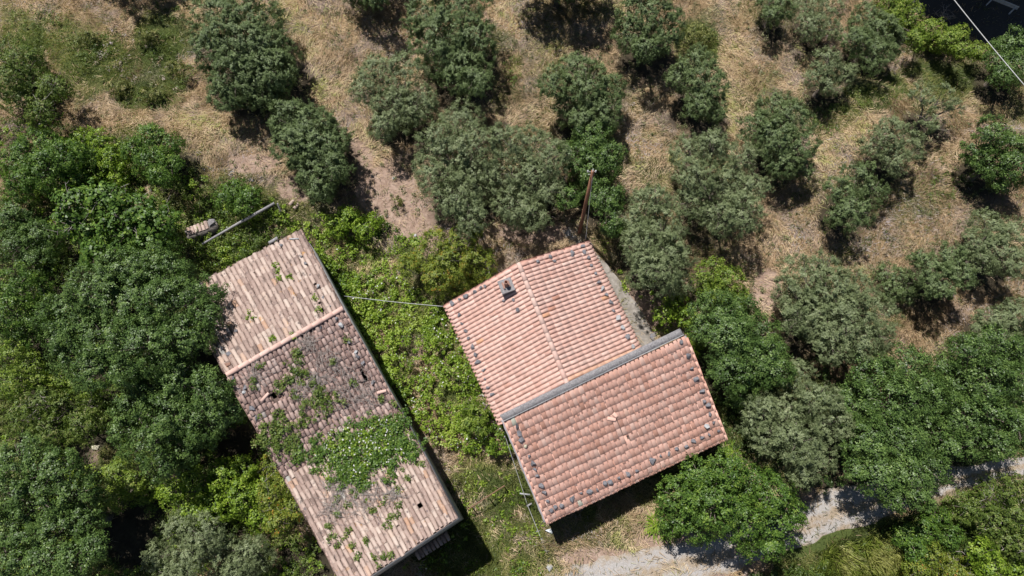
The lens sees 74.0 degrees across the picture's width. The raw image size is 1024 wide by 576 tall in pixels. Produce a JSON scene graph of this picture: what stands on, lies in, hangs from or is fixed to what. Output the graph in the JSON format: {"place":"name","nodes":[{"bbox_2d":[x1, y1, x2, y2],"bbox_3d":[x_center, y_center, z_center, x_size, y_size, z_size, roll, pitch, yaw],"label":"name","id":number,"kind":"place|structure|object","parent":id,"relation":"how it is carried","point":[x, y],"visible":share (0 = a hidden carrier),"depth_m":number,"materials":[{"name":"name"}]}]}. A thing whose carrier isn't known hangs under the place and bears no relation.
{"place":"outdoors","nodes":[
{"label":"outdoors","id":0,"kind":"place"},
{"bbox_2d":[0,0,1023,575],"bbox_3d":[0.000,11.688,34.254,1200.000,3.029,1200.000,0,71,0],"label":"ground","id":1,"kind":"structure","parent":0,"point":[130,532],"depth_m":40.02,"materials":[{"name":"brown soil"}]},
{"bbox_2d":[0,339,51,400],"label":"shrub","id":2,"kind":"object","parent":1,"relation":"on","point":[11,383],"visible":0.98,"depth_m":35.64,"materials":[{"name":"green plant"}]},
{"bbox_2d":[0,261,63,354],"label":"shrub","id":3,"kind":"object","parent":1,"relation":"on","point":[28,303],"visible":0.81,"depth_m":36.14,"materials":[{"name":"green plant"}]},
{"bbox_2d":[0,195,68,281],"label":"shrub","id":4,"kind":"object","parent":1,"relation":"on","point":[25,234],"visible":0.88,"depth_m":37.89,"materials":[{"name":"green plant"}]},
{"bbox_2d":[0,24,76,128],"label":"shrub","id":5,"kind":"object","parent":1,"relation":"on","point":[10,67],"visible":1,"depth_m":39.49,"materials":[{"name":"green plant"}]},
{"bbox_2d":[0,125,103,203],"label":"shrub","id":6,"kind":"object","parent":1,"relation":"on","point":[46,154],"visible":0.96,"depth_m":38.30,"materials":[{"name":"green plant"}]},
{"bbox_2d":[0,385,109,449],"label":"shrub","id":7,"kind":"object","parent":1,"relation":"on","point":[71,428],"visible":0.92,"depth_m":34.95,"materials":[{"name":"green plant"}]},
{"bbox_2d":[0,429,112,575],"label":"oak tree","id":8,"kind":"object","parent":1,"relation":"on","point":[64,512],"visible":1,"depth_m":29.94,"materials":[{"name":"green plant"}]},
{"bbox_2d":[48,371,104,400],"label":"shrub","id":9,"kind":"object","parent":1,"relation":"on","point":[60,382],"visible":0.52,"depth_m":36.09,"materials":[{"name":"green plant"}]},
{"bbox_2d":[70,29,102,48],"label":"weed tuft","id":10,"kind":"object","parent":1,"relation":"on","point":[92,35],"visible":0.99,"depth_m":42.35,"materials":[{"name":"green plant"}]},
{"bbox_2d":[63,126,132,188],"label":"shrub","id":11,"kind":"object","parent":1,"relation":"on","point":[111,175],"visible":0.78,"depth_m":39.16,"materials":[{"name":"green plant"}]},
{"bbox_2d":[48,176,184,271],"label":"fig tree","id":12,"kind":"object","parent":1,"relation":"on","point":[93,242],"visible":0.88,"depth_m":36.29,"materials":[{"name":"green plant"}]},
{"bbox_2d":[106,79,135,97],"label":"weed tuft","id":13,"kind":"object","parent":1,"relation":"on","point":[119,89],"visible":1,"depth_m":41.20,"materials":[{"name":"green plant"}]},
{"bbox_2d":[24,240,230,397],"bbox_3d":[-18.302,1.827,34.438,9.306,8.124,8.113,0,71,0],"label":"oak tree","id":14,"kind":"object","parent":1,"relation":"on","point":[136,330],"visible":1,"depth_m":32.03,"materials":[{"name":"green plant"}]},
{"bbox_2d":[100,456,158,514],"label":"shrub","id":15,"kind":"object","parent":1,"relation":"on","point":[124,494],"visible":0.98,"depth_m":33.89,"materials":[{"name":"green plant"}]},
{"bbox_2d":[133,27,160,46],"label":"weed tuft","id":16,"kind":"object","parent":1,"relation":"on","point":[145,33],"visible":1,"depth_m":42.13,"materials":[{"name":"green plant"}]},
{"bbox_2d":[118,120,186,189],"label":"young tree","id":17,"kind":"object","parent":1,"relation":"on","point":[161,167],"visible":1,"depth_m":37.89,"materials":[{"name":"green plant"}]},
{"bbox_2d":[140,83,170,104],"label":"weed tuft","id":18,"kind":"object","parent":1,"relation":"on","point":[156,93],"visible":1,"depth_m":41.07,"materials":[{"name":"green plant"}]},
{"bbox_2d":[0,116,335,575],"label":"undergrowth","id":19,"kind":"object","parent":1,"relation":"on","point":[257,240],"visible":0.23,"depth_m":36.62,"materials":[{"name":"green plant"}]},
{"bbox_2d":[162,60,186,78],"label":"weed tuft","id":20,"kind":"object","parent":1,"relation":"on","point":[179,69],"visible":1,"depth_m":41.69,"materials":[{"name":"green plant"}]},
{"bbox_2d":[102,352,246,486],"bbox_3d":[-16.123,6.103,33.735,6.118,6.587,5.843,-42,76,-13],"label":"oak tree","id":21,"kind":"object","parent":1,"relation":"on","point":[194,425],"visible":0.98,"depth_m":31.71,"materials":[{"name":"green plant"}]},
{"bbox_2d":[185,219,221,241],"bbox_3d":[-17.722,-3.269,39.257,1.812,1.504,0.536,-23,73,-8],"label":"wall stub","id":22,"kind":"object","parent":1,"relation":"on","point":[211,225],"depth_m":38.70,"materials":[{"name":"beige stone"}]},
{"bbox_2d":[139,505,279,575],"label":"olive tree","id":23,"kind":"object","parent":1,"relation":"on","point":[217,548],"visible":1,"depth_m":31.98,"materials":[{"name":"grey plant"}]},
{"bbox_2d":[153,450,277,536],"bbox_3d":[-14.512,10.235,34.092,6.298,3.292,4.197,0,71,0],"label":"shrub","id":24,"kind":"object","parent":1,"relation":"on","point":[231,495],"visible":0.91,"depth_m":33.49,"materials":[{"name":"green plant"}]},
{"bbox_2d":[207,177,263,216],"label":"shrub","id":25,"kind":"object","parent":1,"relation":"on","point":[242,206],"visible":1,"depth_m":38.10,"materials":[{"name":"green plant"}]},
{"bbox_2d":[180,0,304,115],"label":"olive tree","id":26,"kind":"object","parent":1,"relation":"on","point":[252,55],"visible":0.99,"depth_m":38.79,"materials":[{"name":"green plant"}]},
{"bbox_2d":[254,454,303,537],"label":"shrub","id":27,"kind":"object","parent":1,"relation":"on","point":[282,496],"visible":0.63,"depth_m":32.70,"materials":[{"name":"green plant"}]},
{"bbox_2d":[189,197,422,286],"bbox_3d":[-11.932,-2.715,39.053,13.845,1.589,4.827,4,71,1],"label":"bramble thicket","id":28,"kind":"object","parent":1,"relation":"on","point":[315,232],"visible":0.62,"depth_m":39.14,"materials":[{"name":"green plant"}]},
{"bbox_2d":[265,96,356,204],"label":"olive tree","id":29,"kind":"object","parent":1,"relation":"on","point":[301,135],"visible":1,"depth_m":37.48,"materials":[{"name":"green plant"}]},
{"bbox_2d":[185,229,463,575],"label":"ruined building","id":30,"kind":"structure","parent":1,"relation":"on","point":[429,510],"depth_m":32.55,"materials":[{"name":"terracotta roof tiles"},{"name":"stone"}]},
{"bbox_2d":[245,262,322,341],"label":"creeper","id":31,"kind":"object","parent":30,"relation":"on","point":[273,337],"visible":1,"depth_m":33.65,"materials":[{"name":"green plant"}]},
{"bbox_2d":[239,330,387,424],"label":"dead stems","id":32,"kind":"object","parent":30,"relation":"on","point":[326,377],"visible":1,"depth_m":32.53,"materials":[{"name":"plant"}]},
{"bbox_2d":[248,333,399,467],"bbox_3d":[-9.338,5.139,32.370,7.019,1.113,5.145,-21,72,-7],"label":"bramble thicket","id":33,"kind":"object","parent":30,"relation":"on","point":[277,426],"visible":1,"depth_m":32.13,"materials":[{"name":"green plant"}]},
{"bbox_2d":[287,405,428,493],"bbox_3d":[-7.301,7.185,31.989,6.179,1.439,5.133,28,73,9],"label":"bramble thicket","id":34,"kind":"object","parent":30,"relation":"on","point":[321,451],"visible":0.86,"depth_m":31.62,"materials":[{"name":"green plant"}]},
{"bbox_2d":[314,416,407,503],"bbox_3d":[-7.157,7.226,32.007,4.776,1.212,4.490,41,76,13],"label":"bramble thicket","id":35,"kind":"object","parent":30,"relation":"on","point":[366,440],"visible":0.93,"depth_m":31.70,"materials":[{"name":"green plant"}]},
{"bbox_2d":[315,466,410,524],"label":"dead stems","id":36,"kind":"object","parent":30,"relation":"on","point":[357,503],"visible":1,"depth_m":30.76,"materials":[{"name":"plant"}]},
{"bbox_2d":[323,461,425,569],"bbox_3d":[-6.316,9.688,30.529,3.597,0.857,4.971,16,72,5],"label":"creeper","id":37,"kind":"object","parent":30,"relation":"on","point":[351,545],"visible":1,"depth_m":30.23,"materials":[{"name":"green plant"}]},
{"bbox_2d":[321,203,385,244],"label":"shrub","id":38,"kind":"object","parent":1,"relation":"on","point":[356,227],"visible":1,"depth_m":38.32,"materials":[{"name":"green plant"}]},
{"bbox_2d":[343,0,389,12],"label":"olive tree","id":39,"kind":"object","parent":1,"relation":"on","point":[364,2],"visible":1,"depth_m":40.37,"materials":[{"name":"green plant"}]},
{"bbox_2d":[346,48,439,147],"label":"olive tree","id":40,"kind":"object","parent":1,"relation":"on","point":[374,99],"visible":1,"depth_m":38.49,"materials":[{"name":"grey plant"}]},
{"bbox_2d":[388,195,403,206],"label":"weed tuft","id":41,"kind":"object","parent":1,"relation":"on","point":[400,202],"visible":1,"depth_m":39.02,"materials":[{"name":"green plant"}]},
{"bbox_2d":[314,247,513,457],"bbox_3d":[-5.300,2.924,36.682,5.066,2.960,15.901,-33,74,-11],"label":"bramble thicket","id":42,"kind":"object","parent":1,"relation":"on","point":[355,285],"visible":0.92,"depth_m":36.85,"materials":[{"name":"green plant"}]},
{"bbox_2d":[415,530,450,559],"bbox_3d":[-4.040,12.935,34.369,1.880,0.690,0.660,-30,74,-10],"label":"tile stack","id":43,"kind":"object","parent":1,"relation":"on","point":[429,546],"visible":0.69,"depth_m":34.10,"materials":[{"name":"black tile"}]},
{"bbox_2d":[391,223,499,300],"bbox_3d":[-3.579,-1.381,36.977,5.853,3.255,4.579,0,71,0],"label":"pomegranate bush","id":44,"kind":"object","parent":1,"relation":"on","point":[455,279],"visible":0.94,"depth_m":36.42,"materials":[{"name":"green plant"}]},
{"bbox_2d":[399,0,498,99],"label":"olive tree","id":45,"kind":"object","parent":1,"relation":"on","point":[461,50],"visible":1,"depth_m":38.87,"materials":[{"name":"green plant"}]},
{"bbox_2d":[410,97,506,240],"bbox_3d":[-2.783,-6.317,37.628,5.494,4.897,8.162,-24,73,-8],"label":"olive tree","id":46,"kind":"object","parent":1,"relation":"on","point":[461,145],"visible":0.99,"depth_m":36.64,"materials":[{"name":"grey plant"}]},
{"bbox_2d":[382,444,544,575],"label":"green weeds","id":47,"kind":"object","parent":1,"relation":"on","point":[431,559],"visible":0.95,"depth_m":34.44,"materials":[{"name":"green plant"}]},
{"bbox_2d":[458,396,491,439],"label":"shrub","id":48,"kind":"object","parent":1,"relation":"on","point":[477,420],"visible":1,"depth_m":34.18,"materials":[{"name":"green plant"}]},
{"bbox_2d":[8,0,962,208],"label":"soft weeds","id":49,"kind":"object","parent":1,"relation":"on","point":[503,63],"visible":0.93,"depth_m":42.06,"materials":[{"name":"green plant"}]},
{"bbox_2d":[468,485,504,509],"bbox_3d":[-1.305,10.651,34.526,2.210,1.864,0.065,-29,74,-10],"label":"rusty rail","id":50,"kind":"object","parent":1,"relation":"on","point":[486,497],"visible":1,"depth_m":34.15,"materials":[{"name":"metal"}]},
{"bbox_2d":[95,8,896,255],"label":"scattered weeds","id":51,"kind":"object","parent":1,"relation":"on","point":[750,30],"visible":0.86,"depth_m":42.33,"materials":[{"name":"green plant"}]},
{"bbox_2d":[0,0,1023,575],"bbox_3d":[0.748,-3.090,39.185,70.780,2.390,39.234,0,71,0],"label":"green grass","id":52,"kind":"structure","parent":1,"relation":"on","point":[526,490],"depth_m":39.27,"materials":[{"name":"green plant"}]},
{"bbox_2d":[476,118,571,233],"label":"olive tree","id":53,"kind":"object","parent":1,"relation":"on","point":[525,208],"visible":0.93,"depth_m":36.78,"materials":[{"name":"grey plant"}]},
{"bbox_2d":[56,0,1023,303],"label":"scattered weeds","id":54,"kind":"object","parent":1,"relation":"on","point":[600,56],"visible":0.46,"depth_m":41.12,"materials":[{"name":"green plant"}]},
{"bbox_2d":[553,0,586,8],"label":"olive tree","id":55,"kind":"object","parent":1,"relation":"on","point":[557,3],"visible":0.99,"depth_m":41.52,"materials":[{"name":"green plant"}]},
{"bbox_2d":[536,51,628,135],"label":"olive tree","id":56,"kind":"object","parent":1,"relation":"on","point":[585,82],"visible":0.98,"depth_m":38.24,"materials":[{"name":"green plant"}]},
{"bbox_2d":[442,240,727,524],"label":"stone house","id":57,"kind":"structure","parent":1,"relation":"on","point":[567,372],"depth_m":32.82,"materials":[{"name":"tile"}]},
{"bbox_2d":[345,296,442,306],"bbox_3d":[-5.979,0.675,34.612,5.011,0.780,0.030,3,71,1],"label":"service cable","id":58,"kind":"object","parent":57,"relation":"attached to","point":[391,301],"visible":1,"depth_m":34.69,"materials":[{"name":"grey rubber"}]},
{"bbox_2d":[577,169,596,234],"bbox_3d":[3.845,-4.351,35.973,0.458,7.321,0.521,0,71,0],"label":"utility pole","id":59,"kind":"object","parent":1,"relation":"on","point":[585,203],"visible":0.92,"depth_m":35.44,"materials":[{"name":"brown wood"}]},
{"bbox_2d":[553,115,629,238],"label":"oak tree","id":60,"kind":"object","parent":1,"relation":"on","point":[585,154],"visible":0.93,"depth_m":37.10,"materials":[{"name":"green plant"}]},
{"bbox_2d":[609,0,687,66],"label":"olive tree","id":61,"kind":"object","parent":1,"relation":"on","point":[645,40],"visible":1,"depth_m":39.16,"materials":[{"name":"green plant"}]},
{"bbox_2d":[637,511,670,545],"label":"strap leaf plant","id":62,"kind":"object","parent":1,"relation":"on","point":[652,530],"visible":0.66,"depth_m":33.77,"materials":[{"name":"green plant"}]},
{"bbox_2d":[615,182,699,300],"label":"olive tree","id":63,"kind":"object","parent":1,"relation":"on","point":[643,225],"visible":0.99,"depth_m":35.36,"materials":[{"name":"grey plant"}]},
{"bbox_2d":[659,518,681,544],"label":"strap leaf plant","id":64,"kind":"object","parent":1,"relation":"on","point":[663,538],"visible":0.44,"depth_m":33.69,"materials":[{"name":"green plant"}]},
{"bbox_2d":[601,240,748,532],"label":"green weeds","id":65,"kind":"object","parent":1,"relation":"on","point":[641,297],"visible":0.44,"depth_m":37.53,"materials":[{"name":"green plant"}]},
{"bbox_2d":[652,290,704,358],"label":"shrub","id":66,"kind":"object","parent":1,"relation":"on","point":[677,315],"visible":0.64,"depth_m":36.27,"materials":[{"name":"green plant"}]},
{"bbox_2d":[662,41,731,124],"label":"olive tree","id":67,"kind":"object","parent":1,"relation":"on","point":[698,87],"visible":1,"depth_m":38.53,"materials":[{"name":"green plant"}]},
{"bbox_2d":[677,21,716,52],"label":"weed tuft","id":68,"kind":"object","parent":1,"relation":"on","point":[700,29],"visible":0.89,"depth_m":42.03,"materials":[{"name":"green plant"}]},
{"bbox_2d":[665,126,773,242],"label":"olive tree","id":69,"kind":"object","parent":1,"relation":"on","point":[713,193],"visible":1,"depth_m":36.52,"materials":[{"name":"green plant"}]},
{"bbox_2d":[687,255,751,311],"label":"young tree","id":70,"kind":"object","parent":1,"relation":"on","point":[707,282],"visible":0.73,"depth_m":36.14,"materials":[{"name":"green plant"}]},
{"bbox_2d":[653,445,810,564],"bbox_3d":[10.258,10.144,32.050,7.217,5.144,4.842,16,72,5],"label":"oak tree","id":71,"kind":"object","parent":1,"relation":"on","point":[746,497],"visible":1,"depth_m":31.07,"materials":[{"name":"green plant"}]},
{"bbox_2d":[717,437,746,467],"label":"strap leaf plant","id":72,"kind":"object","parent":1,"relation":"on","point":[731,448],"visible":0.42,"depth_m":34.99,"materials":[{"name":"green plant"}]},
{"bbox_2d":[684,286,799,412],"bbox_3d":[11.527,2.889,34.368,4.950,5.431,6.402,-15,72,-5],"label":"oak tree","id":73,"kind":"object","parent":1,"relation":"on","point":[746,340],"visible":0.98,"depth_m":33.21,"materials":[{"name":"green plant"}]},
{"bbox_2d":[754,0,798,29],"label":"olive tree","id":74,"kind":"object","parent":1,"relation":"on","point":[774,12],"visible":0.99,"depth_m":41.03,"materials":[{"name":"green plant"}]},
{"bbox_2d":[735,87,823,182],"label":"olive tree","id":75,"kind":"object","parent":1,"relation":"on","point":[767,127],"visible":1,"depth_m":37.43,"materials":[{"name":"green plant"}]},
{"bbox_2d":[734,356,864,491],"bbox_3d":[14.202,6.399,33.309,6.055,5.168,5.290,-38,75,-12],"label":"olive tree","id":76,"kind":"object","parent":1,"relation":"on","point":[782,434],"visible":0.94,"depth_m":32.24,"materials":[{"name":"green plant"}]},
{"bbox_2d":[784,0,847,46],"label":"olive tree","id":77,"kind":"object","parent":1,"relation":"on","point":[818,16],"visible":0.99,"depth_m":41.48,"materials":[{"name":"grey plant"}]},
{"bbox_2d":[801,44,861,97],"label":"olive tree","id":78,"kind":"object","parent":1,"relation":"on","point":[846,72],"visible":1,"depth_m":39.35,"materials":[{"name":"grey plant"}]},
{"bbox_2d":[769,246,904,368],"bbox_3d":[16.627,0.978,35.103,6.504,5.138,6.583,0,71,0],"label":"olive tree","id":79,"kind":"object","parent":1,"relation":"on","point":[821,318],"visible":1,"depth_m":34.02,"materials":[{"name":"green plant"}]},
{"bbox_2d":[788,522,916,575],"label":"tree","id":80,"kind":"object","parent":1,"relation":"on","point":[842,559],"depth_m":33.11,"materials":[{"name":"green plant"}]},
{"bbox_2d":[684,303,1023,494],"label":"scrub","id":81,"kind":"object","parent":1,"relation":"on","point":[780,460],"visible":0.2,"depth_m":35.40,"materials":[{"name":"green plant"}]},
{"bbox_2d":[821,160,892,236],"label":"olive tree","id":82,"kind":"object","parent":1,"relation":"on","point":[840,212],"visible":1,"depth_m":36.70,"materials":[{"name":"green plant"}]},
{"bbox_2d":[834,0,908,79],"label":"olive tree","id":83,"kind":"object","parent":1,"relation":"on","point":[862,37],"visible":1,"depth_m":40.90,"materials":[{"name":"green plant"}]},
{"bbox_2d":[747,479,1023,575],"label":"scrub","id":84,"kind":"object","parent":1,"relation":"on","point":[799,571],"visible":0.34,"depth_m":33.24,"materials":[{"name":"green plant"}]},
{"bbox_2d":[856,115,926,179],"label":"olive tree","id":85,"kind":"object","parent":1,"relation":"on","point":[897,145],"visible":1,"depth_m":37.57,"materials":[{"name":"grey plant"}]},
{"bbox_2d":[826,338,964,516],"bbox_3d":[18.319,6.613,33.163,6.198,5.378,8.612,0,71,0],"label":"oak tree","id":86,"kind":"object","parent":1,"relation":"on","point":[889,460],"visible":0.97,"depth_m":31.65,"materials":[{"name":"green plant"}]},
{"bbox_2d":[870,260,922,306],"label":"olive shrub","id":87,"kind":"object","parent":1,"relation":"on","point":[901,292],"visible":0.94,"depth_m":36.72,"materials":[{"name":"green plant"}]},
{"bbox_2d":[890,501,968,568],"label":"shrub","id":88,"kind":"object","parent":1,"relation":"on","point":[913,539],"visible":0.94,"depth_m":32.47,"materials":[{"name":"green plant"}]},
{"bbox_2d":[873,0,993,62],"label":"hedge plant","id":89,"kind":"object","parent":1,"relation":"on","point":[919,33],"visible":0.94,"depth_m":42.91,"materials":[{"name":"green plant"}]},
{"bbox_2d":[899,539,975,575],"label":"shrub","id":90,"kind":"object","parent":1,"relation":"on","point":[937,566],"visible":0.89,"depth_m":32.11,"materials":[{"name":"green plant"}]},
{"bbox_2d":[906,78,968,137],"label":"olive tree","id":91,"kind":"object","parent":1,"relation":"on","point":[923,120],"visible":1,"depth_m":38.81,"materials":[{"name":"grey plant"}]},
{"bbox_2d":[903,239,979,300],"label":"olive tree","id":92,"kind":"object","parent":1,"relation":"on","point":[929,277],"visible":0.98,"depth_m":34.97,"materials":[{"name":"green plant"}]},
{"bbox_2d":[919,322,1023,463],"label":"oak tree","id":93,"kind":"object","parent":1,"relation":"on","point":[974,400],"visible":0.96,"depth_m":32.31,"materials":[{"name":"green plant"}]},
{"bbox_2d":[936,470,1023,564],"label":"shrub","id":94,"kind":"object","parent":1,"relation":"on","point":[996,511],"visible":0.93,"depth_m":32.48,"materials":[{"name":"green plant"}]},
{"bbox_2d":[954,206,1023,281],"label":"olive tree","id":95,"kind":"object","parent":1,"relation":"on","point":[982,253],"visible":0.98,"depth_m":35.82,"materials":[{"name":"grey plant"}]},
{"bbox_2d":[958,111,1023,195],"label":"oak tree","id":96,"kind":"object","parent":1,"relation":"on","point":[1006,167],"visible":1,"depth_m":37.32,"materials":[{"name":"green plant"}]},
{"bbox_2d":[962,296,1023,352],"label":"olive tree","id":97,"kind":"object","parent":1,"relation":"on","point":[1010,323],"visible":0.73,"depth_m":34.15,"materials":[{"name":"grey plant"}]},
{"bbox_2d":[963,534,1023,575],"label":"shrub","id":98,"kind":"object","parent":1,"relation":"on","point":[981,564],"visible":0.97,"depth_m":31.89,"materials":[{"name":"green plant"}]},
{"bbox_2d":[979,23,1023,94],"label":"oak tree","id":99,"kind":"object","parent":1,"relation":"on","point":[1005,73],"visible":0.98,"depth_m":41.19,"materials":[{"name":"green plant"}]},
{"bbox_2d":[986,0,1018,13],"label":"guardrail","id":100,"kind":"object","parent":1,"relation":"on","point":[1008,4],"visible":1,"depth_m":44.84,"materials":[{"name":"metal"}]},
{"bbox_2d":[563,229,658,352],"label":"concrete path","id":101,"kind":"structure","parent":0,"point":[635,317],"depth_m":37.66,"materials":[{"name":"beige concrete"}]},
{"bbox_2d":[541,457,1023,575],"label":"gravel track","id":102,"kind":"structure","parent":0,"point":[684,551],"depth_m":33.85,"materials":[{"name":"grey gravel"}]},
{"bbox_2d":[934,2,954,21],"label":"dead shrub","id":103,"kind":"object","parent":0,"point":[943,12],"visible":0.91,"depth_m":44.83,"materials":[{"name":"plant"}]},
{"bbox_2d":[896,0,1023,60],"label":"asphalt road","id":104,"kind":"structure","parent":0,"point":[991,29],"depth_m":45.34,"materials":[{"name":"black asphalt"}]},
{"bbox_2d":[954,0,1023,84],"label":"overhead cable","id":105,"kind":"object","parent":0,"point":[989,43],"visible":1,"depth_m":36.18,"materials":[{"name":"grey metal"}]},
{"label":"wooden beam","id":106,"kind":"object","parent":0,"visible":0},
{"bbox_2d":[202,202,274,244],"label":"wooden beam","id":107,"kind":"structure","parent":106,"relation":"on","point":[243,220],"depth_m":38.09,"materials":[{"name":"grey wood"}]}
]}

